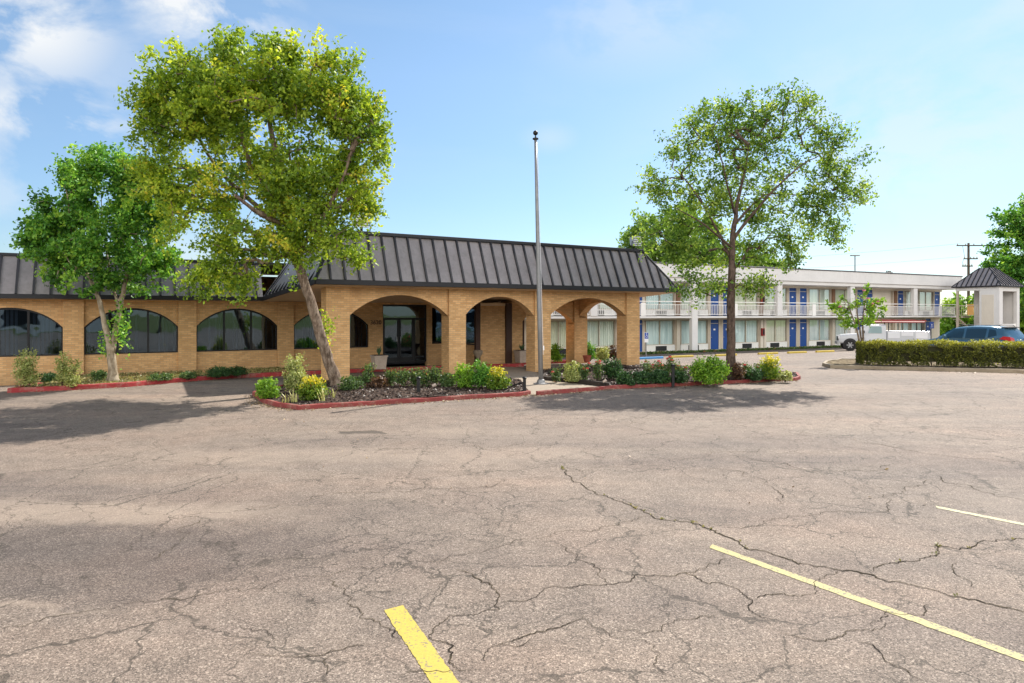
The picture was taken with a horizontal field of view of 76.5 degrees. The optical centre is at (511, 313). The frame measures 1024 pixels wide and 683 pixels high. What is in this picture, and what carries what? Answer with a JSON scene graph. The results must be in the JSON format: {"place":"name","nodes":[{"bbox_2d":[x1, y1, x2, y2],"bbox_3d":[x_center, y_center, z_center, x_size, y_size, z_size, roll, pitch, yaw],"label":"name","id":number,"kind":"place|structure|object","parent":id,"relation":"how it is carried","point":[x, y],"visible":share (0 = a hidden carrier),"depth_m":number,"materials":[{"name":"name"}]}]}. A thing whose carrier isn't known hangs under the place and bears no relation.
{"place":"outdoors","nodes":[
{"label":"outdoors","id":0,"kind":"place"},
{"bbox_2d":[305,363,511,370],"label":"walkway","id":1,"kind":"structure","parent":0,"point":[400,366],"depth_m":29.22,"materials":[{"name":"concrete"}]},
{"bbox_2d":[370,354,387,368],"bbox_3d":[-5.464,1.968,26.703,0.600,0.575,0.600,0,0,-30],"label":"planter","id":2,"kind":"object","parent":1,"relation":"on","point":[380,361],"visible":0.92,"depth_m":26.50,"materials":[{"name":"concrete"}]},
{"bbox_2d":[513,350,525,362],"bbox_3d":[0.452,1.968,30.268,0.600,0.575,0.600,0,0,-30],"label":"planter","id":3,"kind":"object","parent":1,"relation":"on","point":[520,356],"visible":0.78,"depth_m":30.04,"materials":[{"name":"concrete"}]},
{"bbox_2d":[0,347,1023,682],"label":"parking lot","id":4,"kind":"structure","parent":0,"point":[94,521],"depth_m":7.17,"materials":[{"name":"grey asphalt"}]},
{"bbox_2d":[28,371,288,385],"bbox_3d":[-12.483,2.381,23.932,10.100,0.201,4.399,0,0,-30],"label":"planting strip","id":5,"kind":"object","parent":4,"relation":"on","point":[118,381],"visible":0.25,"depth_m":22.33,"materials":[{"name":"soil"}]},
{"bbox_2d":[10,346,41,386],"bbox_3d":[-15.049,1.669,20.154,0.824,1.344,0.746,0,0,0],"label":"variegated shrub","id":6,"kind":"object","parent":5,"relation":"on","point":[26,371],"visible":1,"depth_m":20.07,"materials":[{"name":"green plant"}]},
{"bbox_2d":[39,372,57,382],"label":"plant","id":7,"kind":"object","parent":5,"relation":"on","point":[47,377],"visible":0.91,"depth_m":21.73,"materials":[{"name":"green plant"}]},
{"bbox_2d":[52,351,70,385],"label":"variegated shrub","id":8,"kind":"object","parent":5,"relation":"on","point":[61,365],"visible":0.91,"depth_m":20.37,"materials":[{"name":"green plant"}]},
{"bbox_2d":[60,357,83,388],"bbox_3d":[-13.820,1.805,20.425,0.620,1.072,0.607,0,0,0],"label":"variegated shrub","id":9,"kind":"object","parent":5,"relation":"on","point":[73,379],"visible":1,"depth_m":20.37,"materials":[{"name":"green plant"}]},
{"bbox_2d":[3,140,191,381],"bbox_3d":[-13.923,-1.738,22.217,5.758,8.295,3.887,0,0,12],"label":"forked tree","id":10,"kind":"object","parent":5,"relation":"on","point":[57,239],"visible":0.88,"depth_m":21.61,"materials":[{"name":"green plant"}]},
{"bbox_2d":[88,369,107,380],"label":"plant","id":11,"kind":"object","parent":5,"relation":"on","point":[100,374],"visible":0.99,"depth_m":22.03,"materials":[{"name":"green plant"}]},
{"bbox_2d":[15,366,291,387],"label":"dry grass","id":12,"kind":"structure","parent":5,"relation":"on","point":[199,372],"depth_m":23.65,"materials":[{"name":"beige plant"}]},
{"bbox_2d":[146,372,176,381],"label":"plant","id":13,"kind":"object","parent":5,"relation":"on","point":[155,376],"visible":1,"depth_m":22.33,"materials":[{"name":"green plant"}]},
{"bbox_2d":[205,365,231,377],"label":"plant","id":14,"kind":"object","parent":5,"relation":"on","point":[218,371],"visible":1,"depth_m":23.55,"materials":[{"name":"green plant"}]},
{"bbox_2d":[228,365,247,376],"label":"plant","id":15,"kind":"object","parent":5,"relation":"on","point":[237,371],"visible":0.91,"depth_m":24.09,"materials":[{"name":"green plant"}]},
{"bbox_2d":[7,363,523,392],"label":"kerb","id":16,"kind":"structure","parent":4,"relation":"on","point":[17,389],"depth_m":22.61,"materials":[{"name":"concrete"}]},
{"bbox_2d":[252,385,530,409],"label":"kerb","id":17,"kind":"structure","parent":4,"relation":"on","point":[359,403],"depth_m":17.36,"materials":[{"name":"concrete"}]},
{"bbox_2d":[267,373,527,404],"bbox_3d":[-3.609,2.266,20.840,8.633,0.100,6.687,0,0,-26],"label":"mulch bed","id":18,"kind":"object","parent":4,"relation":"on","point":[405,394],"visible":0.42,"depth_m":18.72,"materials":[{"name":"brown wood"}]},
{"bbox_2d":[117,21,396,385],"bbox_3d":[-7.457,-2.920,19.173,8.283,10.802,4.742,0,0,0],"label":"leaning tree","id":19,"kind":"object","parent":18,"relation":"on","point":[218,97],"visible":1,"depth_m":18.70,"materials":[{"name":"green plant"}]},
{"bbox_2d":[255,376,281,398],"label":"round shrub","id":20,"kind":"object","parent":18,"relation":"on","point":[266,388],"visible":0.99,"depth_m":17.59,"materials":[{"name":"green plant"}]},
{"bbox_2d":[280,351,308,392],"bbox_3d":[-6.319,1.727,18.961,0.780,1.263,0.852,0,0,-26],"label":"upright bush","id":21,"kind":"object","parent":18,"relation":"on","point":[295,375],"visible":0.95,"depth_m":18.81,"materials":[{"name":"green plant"}]},
{"bbox_2d":[295,374,330,400],"bbox_3d":[-5.340,1.969,17.368,0.788,0.778,0.846,0,0,16],"label":"round shrub","id":22,"kind":"object","parent":18,"relation":"on","point":[307,389],"visible":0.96,"depth_m":17.23,"materials":[{"name":"yellow plant"}]},
{"bbox_2d":[337,374,363,390],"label":"round shrub","id":23,"kind":"object","parent":18,"relation":"on","point":[349,383],"visible":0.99,"depth_m":19.31,"materials":[{"name":"green plant"}]},
{"bbox_2d":[359,361,376,387],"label":"shrub","id":24,"kind":"object","parent":18,"relation":"on","point":[366,374],"visible":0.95,"depth_m":19.89,"materials":[{"name":"green plant"}]},
{"bbox_2d":[366,375,389,387],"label":"round shrub","id":25,"kind":"object","parent":18,"relation":"on","point":[377,381],"visible":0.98,"depth_m":19.83,"materials":[{"name":"brown plant"}]},
{"bbox_2d":[383,367,398,385],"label":"rose bush","id":26,"kind":"object","parent":18,"relation":"on","point":[391,379],"visible":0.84,"depth_m":20.16,"materials":[{"name":"green plant"}]},
{"bbox_2d":[391,366,410,385],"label":"rose bush","id":27,"kind":"object","parent":18,"relation":"on","point":[402,377],"visible":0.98,"depth_m":19.98,"materials":[{"name":"green plant"}]},
{"bbox_2d":[408,366,421,385],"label":"rose bush","id":28,"kind":"object","parent":18,"relation":"on","point":[413,373],"visible":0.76,"depth_m":20.12,"materials":[{"name":"green plant"}]},
{"bbox_2d":[414,367,433,386],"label":"rose bush","id":29,"kind":"object","parent":18,"relation":"on","point":[425,379],"visible":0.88,"depth_m":20.01,"materials":[{"name":"green plant"}]},
{"bbox_2d":[429,365,442,384],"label":"rose bush","id":30,"kind":"object","parent":18,"relation":"on","point":[436,373],"visible":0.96,"depth_m":20.14,"materials":[{"name":"green plant"}]},
{"bbox_2d":[438,372,455,386],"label":"round shrub","id":31,"kind":"object","parent":18,"relation":"on","point":[447,379],"visible":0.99,"depth_m":20.07,"materials":[{"name":"green plant"}]},
{"bbox_2d":[452,362,475,387],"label":"round shrub","id":32,"kind":"object","parent":18,"relation":"on","point":[462,375],"visible":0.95,"depth_m":19.85,"materials":[{"name":"green plant"}]},
{"bbox_2d":[469,359,491,387],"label":"round shrub","id":33,"kind":"object","parent":18,"relation":"on","point":[481,373],"visible":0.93,"depth_m":19.77,"materials":[{"name":"green plant"}]},
{"bbox_2d":[484,365,511,389],"bbox_3d":[-0.456,1.946,19.730,0.832,0.843,0.810,0,0,-38],"label":"round shrub","id":34,"kind":"object","parent":18,"relation":"on","point":[501,381],"visible":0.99,"depth_m":19.55,"materials":[{"name":"yellow plant"}]},
{"bbox_2d":[384,605,459,682],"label":"parking line","id":35,"kind":"object","parent":4,"relation":"on","point":[419,644],"visible":1,"depth_m":4.68,"materials":[{"name":"yellow paint"}]},
{"bbox_2d":[4,430,1023,677],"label":"pavement cracks","id":36,"kind":"object","parent":4,"relation":"on","point":[618,582],"visible":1,"depth_m":5.71,"materials":[{"name":"black asphalt"}]},
{"bbox_2d":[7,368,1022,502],"bbox_3d":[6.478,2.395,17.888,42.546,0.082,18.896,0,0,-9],"label":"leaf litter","id":37,"kind":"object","parent":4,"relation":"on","point":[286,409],"visible":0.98,"depth_m":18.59,"materials":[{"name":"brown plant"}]},
{"bbox_2d":[473,367,602,394],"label":"walkway","id":38,"kind":"structure","parent":4,"relation":"on","point":[520,373],"depth_m":22.58,"materials":[{"name":"concrete"}]},
{"bbox_2d":[533,130,548,384],"bbox_3d":[0.974,-1.933,22.128,0.547,8.630,0.520,0,0,0],"label":"flagpole","id":39,"kind":"object","parent":38,"relation":"on","point":[540,380],"visible":1,"depth_m":22.07,"materials":[{"name":"metal"}]},
{"bbox_2d":[551,343,563,361],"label":"courtyard shrub","id":40,"kind":"object","parent":4,"relation":"on","point":[556,356],"visible":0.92,"depth_m":32.35,"materials":[{"name":"green plant"}]},
{"bbox_2d":[543,368,611,385],"bbox_3d":[1.734,2.338,23.769,1.495,0.224,5.917,0,0,-16],"label":"bed edging","id":41,"kind":"object","parent":4,"relation":"on","point":[583,382],"visible":0.62,"depth_m":22.11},
{"bbox_2d":[595,346,609,361],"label":"courtyard shrub","id":42,"kind":"object","parent":4,"relation":"on","point":[602,354],"visible":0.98,"depth_m":32.35,"materials":[{"name":"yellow plant"}]},
{"bbox_2d":[536,371,800,394],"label":"kerb","id":43,"kind":"structure","parent":4,"relation":"on","point":[585,389],"depth_m":21.06,"materials":[{"name":"red concrete"}]},
{"bbox_2d":[543,364,797,384],"bbox_3d":[5.608,2.266,25.347,9.589,0.109,7.937,0,0,-30],"label":"mulch bed","id":44,"kind":"object","parent":4,"relation":"on","point":[605,377],"visible":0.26,"depth_m":24.55,"materials":[{"name":"brown wood"}]},
{"bbox_2d":[562,360,581,382],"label":"round shrub","id":45,"kind":"object","parent":44,"relation":"on","point":[569,374],"visible":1,"depth_m":22.21,"materials":[{"name":"green plant"}]},
{"bbox_2d":[577,362,591,379],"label":"rose bush","id":46,"kind":"object","parent":44,"relation":"on","point":[584,371],"visible":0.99,"depth_m":22.23,"materials":[{"name":"green plant"}]},
{"bbox_2d":[592,358,602,380],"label":"rose bush","id":47,"kind":"object","parent":44,"relation":"on","point":[597,372],"visible":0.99,"depth_m":22.27,"materials":[{"name":"green plant"}]},
{"bbox_2d":[601,356,623,378],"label":"round shrub","id":48,"kind":"object","parent":44,"relation":"on","point":[612,368],"visible":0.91,"depth_m":22.52,"materials":[{"name":"green plant"}]},
{"bbox_2d":[615,370,638,385],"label":"round shrub","id":49,"kind":"object","parent":44,"relation":"on","point":[625,377],"visible":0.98,"depth_m":21.09,"materials":[{"name":"green plant"}]},
{"bbox_2d":[632,369,654,384],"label":"round shrub","id":50,"kind":"object","parent":44,"relation":"on","point":[642,377],"visible":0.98,"depth_m":21.21,"materials":[{"name":"green plant"}]},
{"bbox_2d":[650,369,670,383],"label":"round shrub","id":51,"kind":"object","parent":44,"relation":"on","point":[661,376],"visible":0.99,"depth_m":21.34,"materials":[{"name":"green plant"}]},
{"bbox_2d":[670,369,690,384],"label":"round shrub","id":52,"kind":"object","parent":44,"relation":"on","point":[679,377],"visible":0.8,"depth_m":21.50,"materials":[{"name":"green plant"}]},
{"bbox_2d":[685,354,732,384],"bbox_3d":[6.502,1.811,21.637,1.384,1.068,1.479,0,0,-40],"label":"round shrub","id":53,"kind":"object","parent":44,"relation":"on","point":[710,370],"visible":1,"depth_m":21.36,"materials":[{"name":"green plant"}]},
{"bbox_2d":[732,361,745,379],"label":"round shrub","id":54,"kind":"object","parent":44,"relation":"on","point":[737,371],"visible":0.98,"depth_m":22.57,"materials":[{"name":"brown plant"}]},
{"bbox_2d":[625,77,884,379],"bbox_3d":[8.750,-3.199,23.385,9.346,11.228,4.038,0,0,0],"label":"open tree","id":55,"kind":"object","parent":44,"relation":"on","point":[744,164],"visible":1,"depth_m":23.61,"materials":[{"name":"green plant"}]},
{"bbox_2d":[743,367,767,381],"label":"round shrub","id":56,"kind":"object","parent":44,"relation":"on","point":[753,373],"visible":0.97,"depth_m":22.50,"materials":[{"name":"green plant"}]},
{"bbox_2d":[756,352,783,380],"bbox_3d":[9.030,1.852,22.835,0.865,1.007,0.903,0,0,0],"label":"round shrub","id":57,"kind":"object","parent":44,"relation":"on","point":[769,368],"visible":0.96,"depth_m":22.64,"materials":[{"name":"yellow plant"}]},
{"bbox_2d":[777,370,792,381],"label":"round shrub","id":58,"kind":"object","parent":44,"relation":"on","point":[786,375],"visible":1,"depth_m":22.55,"materials":[{"name":"yellow plant"}]},
{"bbox_2d":[562,344,873,356],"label":"grass strip","id":59,"kind":"object","parent":4,"relation":"on","point":[736,350],"depth_m":50.40,"materials":[{"name":"green plant"}]},
{"bbox_2d":[561,344,871,356],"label":"grass tufts","id":60,"kind":"object","parent":59,"relation":"on","point":[721,349],"visible":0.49,"depth_m":50.05,"materials":[{"name":"green plant"}]},
{"bbox_2d":[709,544,1023,660],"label":"parking line","id":61,"kind":"object","parent":4,"relation":"on","point":[988,645],"visible":1,"depth_m":5.31,"materials":[{"name":"yellow paint"}]},
{"bbox_2d":[835,321,929,350],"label":"pickup truck","id":62,"kind":"object","parent":4,"relation":"on","point":[846,341],"visible":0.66,"depth_m":48.25,"materials":[{"name":"white metal"}]},
{"bbox_2d":[822,358,1023,372],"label":"kerb","id":63,"kind":"structure","parent":4,"relation":"on","point":[825,364],"depth_m":27.50,"materials":[{"name":"concrete"}]},
{"bbox_2d":[927,325,1023,345],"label":"suv","id":64,"kind":"object","parent":4,"relation":"on","point":[982,332],"visible":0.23,"depth_m":33.31,"materials":[{"name":"blue metal"}]},
{"bbox_2d":[936,506,1023,524],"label":"parking line","id":65,"kind":"object","parent":4,"relation":"on","point":[995,518],"visible":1,"depth_m":7.73,"materials":[{"name":"white paint"}]},
{"bbox_2d":[0,0,1023,313],"label":"sky","id":66,"kind":"structure","parent":0,"point":[938,84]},
{"bbox_2d":[827,359,1023,369],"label":"island soil","id":67,"kind":"structure","parent":0,"point":[844,362],"depth_m":28.78,"materials":[{"name":"brown soil"}]},
{"bbox_2d":[825,281,887,362],"bbox_3d":[16.186,0.447,30.523,2.828,3.986,1.468,0,0,14],"label":"crape myrtle","id":68,"kind":"object","parent":67,"relation":"on","point":[870,319],"visible":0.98,"depth_m":30.50,"materials":[{"name":"green plant"}]},
{"bbox_2d":[855,338,1023,367],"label":"clipped hedge","id":69,"kind":"object","parent":67,"relation":"on","point":[975,352],"visible":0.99,"depth_m":28.03,"materials":[{"name":"green plant"}]},
{"bbox_3d":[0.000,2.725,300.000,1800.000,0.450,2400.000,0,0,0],"label":"ground","id":70,"kind":"structure","parent":0,"visible":0},
{"bbox_2d":[0,225,677,385],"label":"motel lobby","id":71,"kind":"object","parent":70,"relation":"on","point":[447,303],"visible":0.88,"depth_m":26.05,"materials":[{"name":"beige brick"}]},
{"bbox_2d":[0,308,62,356],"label":"window","id":72,"kind":"structure","parent":71,"relation":"in","point":[20,328],"depth_m":23.66,"materials":[{"name":"black glass"}]},
{"bbox_2d":[84,308,177,354],"bbox_3d":[-14.784,0.655,25.326,3.150,1.762,0.084,0,0,-30],"label":"window","id":73,"kind":"structure","parent":71,"relation":"in","point":[152,332],"depth_m":25.46,"materials":[{"name":"black glass"}]},
{"bbox_2d":[197,309,276,351],"bbox_3d":[-11.493,0.655,27.226,3.150,1.762,0.084,0,0,-30],"label":"window","id":74,"kind":"structure","parent":71,"relation":"in","point":[229,329],"depth_m":27.21,"materials":[{"name":"black glass"}]},
{"bbox_2d":[294,311,367,348],"bbox_3d":[-8.107,0.655,29.181,3.330,1.762,0.084,0,0,-30],"label":"window","id":75,"kind":"structure","parent":71,"relation":"in","point":[304,336],"depth_m":28.79,"materials":[{"name":"black glass"}]},
{"bbox_2d":[383,305,425,362],"bbox_3d":[-5.112,0.932,30.904,2.212,2.736,0.174,0,0,-30],"label":"entrance door","id":76,"kind":"structure","parent":71,"relation":"in","point":[404,326],"depth_m":30.94,"materials":[{"name":"black glass"}]},
{"bbox_2d":[432,308,441,343],"bbox_3d":[-3.457,0.575,31.868,1.130,1.744,0.080,0,0,-30],"label":"window","id":77,"kind":"structure","parent":71,"relation":"in","point":[436,315],"depth_m":31.74,"materials":[{"name":"black glass"}]},
{"bbox_2d":[466,308,473,344],"bbox_3d":[-2.175,0.575,30.957,0.080,1.744,2.580,0,0,-30],"label":"window","id":78,"kind":"structure","parent":71,"relation":"in","point":[470,315],"depth_m":30.57,"materials":[{"name":"black glass"}]},
{"bbox_2d":[616,198,756,265],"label":"background tree","id":79,"kind":"object","parent":70,"relation":"on","point":[624,238],"visible":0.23,"depth_m":74.88,"materials":[{"name":"green plant"}]},
{"bbox_2d":[524,262,962,353],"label":"motel block","id":80,"kind":"structure","parent":70,"relation":"on","point":[797,314],"depth_m":53.95,"materials":[{"name":"white paint"}]},
{"bbox_2d":[551,321,565,348],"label":"window","id":81,"kind":"structure","parent":80,"relation":"in","point":[558,328],"depth_m":45.35,"materials":[{"name":"white glass"}]},
{"bbox_2d":[587,321,614,347],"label":"window","id":82,"kind":"structure","parent":80,"relation":"in","point":[600,333],"depth_m":46.97,"materials":[{"name":"white glass"}]},
{"bbox_2d":[645,293,673,309],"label":"window","id":83,"kind":"structure","parent":80,"relation":"in","point":[663,297],"depth_m":49.41,"materials":[{"name":"white glass"}]},
{"bbox_2d":[645,320,674,345],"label":"window","id":84,"kind":"structure","parent":80,"relation":"in","point":[659,331],"depth_m":49.34,"materials":[{"name":"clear glass"}]},
{"bbox_2d":[681,320,707,344],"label":"window","id":85,"kind":"structure","parent":80,"relation":"in","point":[702,324],"depth_m":51.13,"materials":[{"name":"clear glass"}]},
{"bbox_2d":[681,286,707,310],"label":"window","id":86,"kind":"structure","parent":80,"relation":"in","point":[705,299],"depth_m":51.13,"materials":[{"name":"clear glass"}]},
{"bbox_2d":[710,320,718,348],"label":"door","id":87,"kind":"structure","parent":80,"relation":"in","point":[714,324],"depth_m":51.78,"materials":[{"name":"metal"}]},
{"bbox_2d":[710,287,718,315],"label":"door","id":88,"kind":"structure","parent":80,"relation":"in","point":[715,300],"depth_m":51.78,"materials":[{"name":"metal"}]},
{"bbox_2d":[722,320,726,348],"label":"door","id":89,"kind":"structure","parent":80,"relation":"in","point":[724,322],"depth_m":52.27,"materials":[{"name":"metal"}]},
{"bbox_2d":[735,287,757,310],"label":"window","id":90,"kind":"structure","parent":80,"relation":"in","point":[739,298],"depth_m":53.42,"materials":[{"name":"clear glass"}]},
{"bbox_2d":[735,320,758,343],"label":"window","id":91,"kind":"structure","parent":80,"relation":"in","point":[750,325],"depth_m":53.47,"materials":[{"name":"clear glass"}]},
{"bbox_2d":[764,288,786,310],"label":"window","id":92,"kind":"structure","parent":80,"relation":"in","point":[784,290],"depth_m":54.90,"materials":[{"name":"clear glass"}]},
{"bbox_2d":[766,320,786,342],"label":"window","id":93,"kind":"structure","parent":80,"relation":"in","point":[776,330],"depth_m":55.10,"materials":[{"name":"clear glass"}]},
{"bbox_2d":[789,319,796,346],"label":"door","id":94,"kind":"structure","parent":80,"relation":"in","point":[792,322],"depth_m":55.90,"materials":[{"name":"metal"}]},
{"bbox_2d":[789,288,796,313],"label":"door","id":95,"kind":"structure","parent":80,"relation":"in","point":[792,291],"depth_m":55.90,"materials":[{"name":"metal"}]},
{"bbox_2d":[799,319,806,345],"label":"door","id":96,"kind":"structure","parent":80,"relation":"in","point":[802,322],"depth_m":56.44,"materials":[{"name":"metal"}]},
{"bbox_2d":[799,288,806,313],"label":"door","id":97,"kind":"structure","parent":80,"relation":"in","point":[802,291],"depth_m":56.45,"materials":[{"name":"metal"}]},
{"bbox_2d":[809,289,829,310],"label":"window","id":98,"kind":"structure","parent":80,"relation":"in","point":[816,296],"depth_m":57.54,"materials":[{"name":"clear glass"}]},
{"bbox_2d":[809,319,830,341],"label":"window","id":99,"kind":"structure","parent":80,"relation":"in","point":[818,329],"depth_m":57.45,"materials":[{"name":"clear glass"}]},
{"bbox_2d":[835,319,846,339],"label":"window","id":100,"kind":"structure","parent":80,"relation":"in","point":[838,330],"depth_m":58.69,"materials":[{"name":"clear glass"}]},
{"bbox_2d":[835,289,846,309],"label":"window","id":101,"kind":"structure","parent":80,"relation":"in","point":[837,292],"depth_m":58.87,"materials":[{"name":"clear glass"}]},
{"bbox_2d":[918,292,931,310],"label":"window","id":102,"kind":"structure","parent":80,"relation":"in","point":[923,297],"depth_m":64.46,"materials":[{"name":"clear glass"}]},
{"bbox_2d":[933,292,939,313],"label":"door","id":103,"kind":"structure","parent":80,"relation":"in","point":[936,295],"depth_m":65.29,"materials":[{"name":"metal"}]},
{"bbox_2d":[750,253,791,267],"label":"background tree","id":104,"kind":"object","parent":70,"relation":"on","point":[773,262],"visible":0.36,"depth_m":82.64,"materials":[{"name":"green plant"}]},
{"bbox_2d":[940,291,973,334],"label":"background tree","id":105,"kind":"object","parent":70,"relation":"on","point":[947,324],"visible":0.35,"depth_m":81.72,"materials":[{"name":"green plant"}]},
{"bbox_2d":[956,243,989,302],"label":"utility pole","id":106,"kind":"object","parent":70,"relation":"on","point":[968,258],"visible":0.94,"depth_m":83.86,"materials":[{"name":"brown wood"}]},
{"bbox_2d":[951,267,1023,329],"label":"stair tower","id":107,"kind":"structure","parent":70,"relation":"on","point":[996,296],"depth_m":59.43,"materials":[{"name":"white paint"}]},
{"bbox_2d":[976,192,1023,298],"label":"background tree","id":108,"kind":"object","parent":70,"relation":"on","point":[1011,264],"visible":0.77,"depth_m":79.12,"materials":[{"name":"green plant"}]},
{"bbox_2d":[1020,293,1023,333],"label":"background tree","id":109,"kind":"object","parent":70,"relation":"on","point":[1022,314],"visible":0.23,"depth_m":73.69,"materials":[{"name":"green plant"}]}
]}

